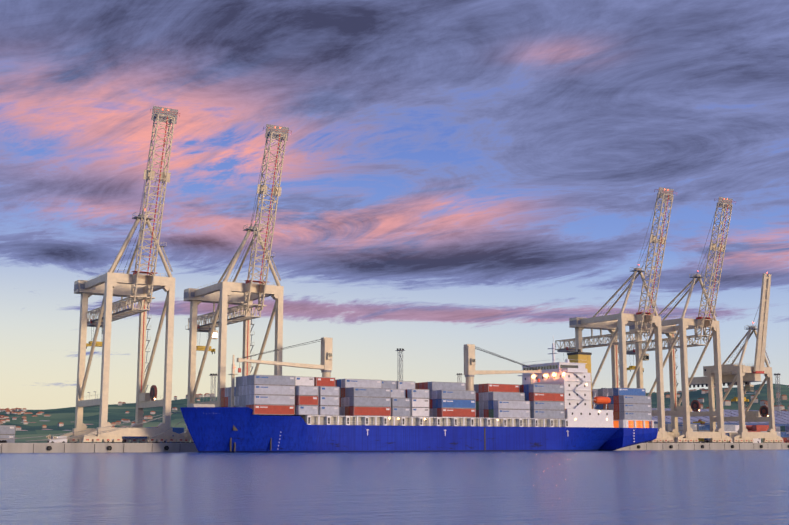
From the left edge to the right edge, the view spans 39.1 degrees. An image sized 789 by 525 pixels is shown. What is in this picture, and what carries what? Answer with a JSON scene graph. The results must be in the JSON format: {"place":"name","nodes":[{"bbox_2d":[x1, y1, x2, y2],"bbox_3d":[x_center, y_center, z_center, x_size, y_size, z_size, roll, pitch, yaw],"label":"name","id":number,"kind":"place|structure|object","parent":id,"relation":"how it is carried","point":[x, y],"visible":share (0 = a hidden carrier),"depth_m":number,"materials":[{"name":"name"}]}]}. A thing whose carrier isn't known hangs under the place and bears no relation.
{"place":"outdoors","nodes":[
{"label":"outdoors","id":0,"kind":"place"},
{"bbox_2d":[0,449,788,524],"bbox_3d":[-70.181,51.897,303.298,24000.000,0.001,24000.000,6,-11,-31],"label":"water","id":1,"kind":"structure","parent":0,"point":[682,487],"depth_m":63.39,"materials":[{"name":"blue liquid"}]},
{"bbox_2d":[180,337,657,452],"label":"ship","id":2,"kind":"object","parent":1,"relation":"on","point":[583,425],"visible":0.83,"depth_m":321.42,"materials":[{"name":"blue metal"}]},
{"bbox_2d":[1,409,703,441],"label":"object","id":3,"kind":"object","parent":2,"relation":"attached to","point":[162,432],"visible":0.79,"depth_m":293.79,"materials":[{"name":"beige concrete"}]},
{"bbox_2d":[221,375,651,419],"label":"shipping containers","id":4,"kind":"object","parent":2,"relation":"on","point":[269,395],"visible":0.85,"depth_m":320.06,"materials":[{"name":"metal"}]},
{"bbox_2d":[0,384,788,442],"bbox_3d":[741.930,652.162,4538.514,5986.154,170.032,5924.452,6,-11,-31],"label":"hills","id":5,"kind":"structure","parent":0,"point":[35,424],"depth_m":2432.93,"materials":[{"name":"green"}]},
{"bbox_2d":[0,441,788,452],"bbox_3d":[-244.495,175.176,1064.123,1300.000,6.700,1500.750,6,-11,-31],"label":"quay","id":6,"kind":"structure","parent":0,"point":[47,447],"depth_m":305.85,"materials":[{"name":"concrete"}]},
{"bbox_2d":[60,106,184,442],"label":"crane","id":7,"kind":"object","parent":6,"relation":"on","point":[135,287],"visible":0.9,"depth_m":313.32,"materials":[{"name":"paint"}]},
{"bbox_2d":[174,124,291,442],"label":"crane","id":8,"kind":"object","parent":6,"relation":"on","point":[224,293],"visible":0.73,"depth_m":331.98,"materials":[{"name":"paint"}]},
{"bbox_2d":[0,419,782,442],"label":"vehicles","id":9,"kind":"object","parent":6,"relation":"on","point":[124,439],"visible":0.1,"depth_m":316.02,"materials":[{"name":"grey metal"}]},
{"bbox_2d":[0,348,788,442],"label":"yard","id":10,"kind":"structure","parent":6,"relation":"on","point":[781,424],"depth_m":495.70,"materials":[{"name":"grey metal"}]},
{"bbox_2d":[555,187,675,442],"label":"crane","id":11,"kind":"object","parent":6,"relation":"on","point":[615,324],"visible":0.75,"depth_m":410.31,"materials":[{"name":"paint"}]},
{"bbox_2d":[618,197,735,442],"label":"crane","id":12,"kind":"object","parent":6,"relation":"on","point":[669,328],"visible":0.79,"depth_m":425.35,"materials":[{"name":"paint"}]},
{"bbox_2d":[688,272,782,442],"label":"crane","id":13,"kind":"object","parent":6,"relation":"on","point":[739,375],"visible":0.83,"depth_m":438.52,"materials":[{"name":"paint"}]},
{"bbox_2d":[0,0,788,409],"label":"sky","id":14,"kind":"structure","parent":0,"point":[485,174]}
]}

